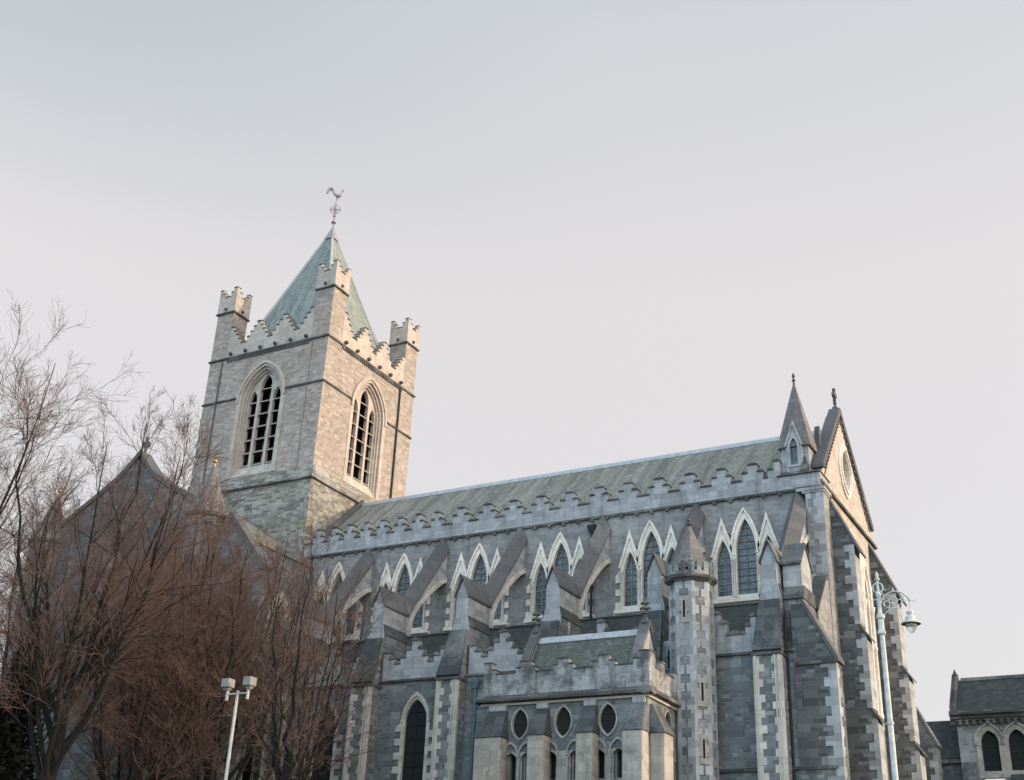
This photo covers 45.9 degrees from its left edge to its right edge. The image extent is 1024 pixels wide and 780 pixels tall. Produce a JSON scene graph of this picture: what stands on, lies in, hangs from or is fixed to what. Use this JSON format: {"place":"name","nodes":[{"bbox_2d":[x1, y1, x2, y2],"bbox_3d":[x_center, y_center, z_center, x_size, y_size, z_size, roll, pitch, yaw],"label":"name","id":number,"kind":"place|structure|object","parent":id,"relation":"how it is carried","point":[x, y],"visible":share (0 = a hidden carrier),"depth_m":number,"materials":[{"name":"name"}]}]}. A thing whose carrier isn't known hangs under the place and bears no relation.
{"place":"outdoors","nodes":[
{"label":"outdoors","id":0,"kind":"place"},
{"bbox_2d":[0,0,1023,779],"label":"sky","id":1,"kind":"structure","parent":0,"point":[611,231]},
{"label":"ground","id":2,"kind":"structure","parent":0,"visible":0},
{"bbox_2d":[0,606,43,779],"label":"evergreen tree","id":3,"kind":"object","parent":2,"relation":"on","point":[12,730],"visible":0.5,"depth_m":41.19,"materials":[{"name":"green plant"}]},
{"bbox_2d":[0,290,141,650],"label":"bare tree","id":4,"kind":"object","parent":2,"relation":"on","point":[32,480],"visible":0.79,"depth_m":43.45,"materials":[{"name":"brown plant"}]},
{"bbox_2d":[0,500,176,777],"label":"bare tree","id":5,"kind":"object","parent":2,"relation":"on","point":[4,658],"visible":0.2,"depth_m":50.53,"materials":[{"name":"brown plant"}]},
{"bbox_2d":[0,356,266,779],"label":"bare tree","id":6,"kind":"object","parent":2,"relation":"on","point":[58,749],"visible":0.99,"depth_m":38.86,"materials":[{"name":"brown plant"}]},
{"bbox_2d":[52,518,263,779],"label":"bare tree","id":7,"kind":"object","parent":2,"relation":"on","point":[134,770],"visible":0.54,"depth_m":41.46,"materials":[{"name":"brown plant"}]},
{"bbox_2d":[53,505,305,779],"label":"bare tree","id":8,"kind":"object","parent":2,"relation":"on","point":[149,726],"visible":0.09,"depth_m":48.27,"materials":[{"name":"brown plant"}]},
{"bbox_2d":[221,676,256,779],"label":"floodlight post","id":9,"kind":"object","parent":2,"relation":"on","point":[228,684],"visible":1,"depth_m":30.78,"materials":[{"name":"white metal"}]},
{"bbox_2d":[102,459,377,779],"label":"bare tree","id":10,"kind":"object","parent":2,"relation":"on","point":[239,666],"visible":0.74,"depth_m":43.47,"materials":[{"name":"brown plant"}]},
{"bbox_2d":[208,535,397,779],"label":"bare tree","id":11,"kind":"object","parent":2,"relation":"on","point":[327,743],"visible":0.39,"depth_m":46.36,"materials":[{"name":"brown plant"}]},
{"bbox_2d":[214,556,392,779],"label":"bare tree","id":12,"kind":"object","parent":2,"relation":"on","point":[287,770],"visible":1,"depth_m":37.52,"materials":[{"name":"brown plant"}]},
{"bbox_2d":[0,187,942,779],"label":"cathedral","id":13,"kind":"structure","parent":2,"relation":"on","point":[710,613],"depth_m":53.23,"materials":[{"name":"grey stone"}]},
{"bbox_2d":[84,553,130,682],"bbox_3d":[-19.128,10.813,57.739,2.200,6.400,0.460,-11,-29,26],"label":"transept window","id":14,"kind":"structure","parent":13,"relation":"in","point":[120,553],"depth_m":58.23,"materials":[{"name":"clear glass"}]},
{"bbox_2d":[242,711,261,779],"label":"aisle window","id":15,"kind":"structure","parent":13,"relation":"in","point":[246,775],"depth_m":53.49,"materials":[{"name":"beige stone"}]},
{"bbox_2d":[225,360,285,479],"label":"belfry window","id":16,"kind":"structure","parent":13,"relation":"in","point":[254,382],"depth_m":69.98,"materials":[{"name":"stone"}]},
{"bbox_2d":[263,593,290,657],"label":"transept window","id":17,"kind":"structure","parent":13,"relation":"in","point":[284,601],"depth_m":59.95,"materials":[{"name":"beige stone"}]},
{"bbox_2d":[304,701,342,779],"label":"aisle window","id":18,"kind":"structure","parent":13,"relation":"in","point":[329,775],"depth_m":51.72,"materials":[{"name":"beige stone"}]},
{"bbox_2d":[314,562,362,643],"bbox_3d":[-8.882,10.803,61.219,3.560,4.260,0.525,-11,-29,26],"label":"clerestory window","id":19,"kind":"structure","parent":13,"relation":"in","point":[335,572],"depth_m":60.68,"materials":[{"name":"beige stone"}]},
{"bbox_2d":[343,377,386,500],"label":"belfry window","id":20,"kind":"structure","parent":13,"relation":"in","point":[375,405],"depth_m":71.66,"materials":[{"name":"stone"}]},
{"bbox_2d":[367,553,430,638],"bbox_3d":[-5.369,10.109,59.437,3.560,4.260,0.525,-11,-29,26],"label":"clerestory window","id":21,"kind":"structure","parent":13,"relation":"in","point":[403,577],"depth_m":59.68,"materials":[{"name":"beige stone"}]},
{"bbox_2d":[392,692,432,779],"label":"aisle window","id":22,"kind":"structure","parent":13,"relation":"in","point":[414,727],"depth_m":50.00,"materials":[{"name":"beige stone"}]},
{"bbox_2d":[443,543,508,632],"bbox_3d":[-1.566,9.357,57.508,3.560,4.260,0.525,-11,-29,26],"label":"clerestory window","id":23,"kind":"structure","parent":13,"relation":"in","point":[478,570],"depth_m":57.75,"materials":[{"name":"beige stone"}]},
{"bbox_2d":[506,742,517,779],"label":"lancet window","id":24,"kind":"structure","parent":13,"relation":"in","point":[511,763],"depth_m":43.19,"materials":[{"name":"grey stone"}]},
{"bbox_2d":[511,707,528,740],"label":"vesica window","id":25,"kind":"structure","parent":13,"relation":"in","point":[520,719],"depth_m":43.52,"materials":[{"name":"black glass"}]},
{"bbox_2d":[517,741,526,779],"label":"lancet window","id":26,"kind":"structure","parent":13,"relation":"in","point":[523,762],"depth_m":42.91,"materials":[{"name":"grey stone"}]},
{"bbox_2d":[549,740,558,779],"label":"lancet window","id":27,"kind":"structure","parent":13,"relation":"in","point":[553,759],"depth_m":42.48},
{"bbox_2d":[524,532,594,624],"bbox_3d":[2.246,8.604,55.575,3.560,4.260,0.525,-11,-29,26],"label":"clerestory window","id":28,"kind":"structure","parent":13,"relation":"in","point":[560,556],"depth_m":55.86,"materials":[{"name":"beige stone"}]},
{"bbox_2d":[554,704,572,738],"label":"vesica window","id":29,"kind":"structure","parent":13,"relation":"in","point":[563,719],"depth_m":42.75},
{"bbox_2d":[566,738,575,779],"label":"lancet window","id":30,"kind":"structure","parent":13,"relation":"in","point":[571,767],"depth_m":42.03,"materials":[{"name":"grey stone"}]},
{"bbox_2d":[598,737,606,779],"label":"lancet window","id":31,"kind":"structure","parent":13,"relation":"in","point":[601,756],"depth_m":41.65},
{"bbox_2d":[598,702,617,736],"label":"vesica window","id":32,"kind":"structure","parent":13,"relation":"in","point":[608,716],"depth_m":41.97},
{"bbox_2d":[609,736,621,779],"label":"lancet window","id":33,"kind":"structure","parent":13,"relation":"in","point":[616,757],"depth_m":41.33,"materials":[{"name":"grey stone"}]},
{"bbox_2d":[614,520,676,615],"bbox_3d":[6.198,7.822,53.570,3.560,4.260,0.525,-11,-29,26],"label":"clerestory window","id":34,"kind":"structure","parent":13,"relation":"in","point":[634,561],"depth_m":53.77,"materials":[{"name":"beige stone"}]},
{"bbox_2d":[665,644,669,669],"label":"lancet window","id":35,"kind":"structure","parent":13,"relation":"in","point":[667,650],"depth_m":45.75,"materials":[{"name":"stone"}]},
{"bbox_2d":[664,709,671,728],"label":"vesica window","id":36,"kind":"structure","parent":13,"relation":"in","point":[666,711],"depth_m":42.89,"materials":[{"name":"beige stone"}]},
{"bbox_2d":[673,747,675,762],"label":"lancet window","id":37,"kind":"structure","parent":13,"relation":"in","point":[674,755],"depth_m":42.66,"materials":[{"name":"beige stone"}]},
{"bbox_2d":[710,507,778,605],"bbox_3d":[10.019,7.067,51.632,3.560,4.260,0.525,-11,-29,26],"label":"clerestory window","id":38,"kind":"structure","parent":13,"relation":"in","point":[735,557],"depth_m":51.64,"materials":[{"name":"beige stone"}]},
{"bbox_2d":[838,445,852,498],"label":"vesica window","id":39,"kind":"structure","parent":13,"relation":"in","point":[845,470],"depth_m":56.14,"materials":[{"name":"beige stone"}]},
{"bbox_2d":[849,528,884,730],"bbox_3d":[15.100,10.061,52.987,0.620,8.450,6.800,-11,-29,26],"label":"west window","id":40,"kind":"structure","parent":13,"relation":"in","point":[869,608],"depth_m":54.81,"materials":[{"name":"beige stone"}]},
{"bbox_2d":[872,571,920,779],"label":"street lamp","id":41,"kind":"object","parent":2,"relation":"on","point":[911,623],"visible":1,"depth_m":29.35,"materials":[{"name":"white metal"}]},
{"bbox_2d":[927,670,1023,779],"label":"stone hall","id":42,"kind":"structure","parent":2,"relation":"on","point":[979,735],"depth_m":61.13,"materials":[{"name":"stone"}]},
{"bbox_2d":[974,723,1007,778],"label":"window","id":43,"kind":"structure","parent":42,"relation":"in","point":[987,738],"depth_m":60.51,"materials":[{"name":"grey stone"}]},
{"bbox_2d":[1001,721,1023,776],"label":"window","id":44,"kind":"structure","parent":42,"relation":"in","point":[1013,733],"depth_m":60.09,"materials":[{"name":"stone"}]}
]}

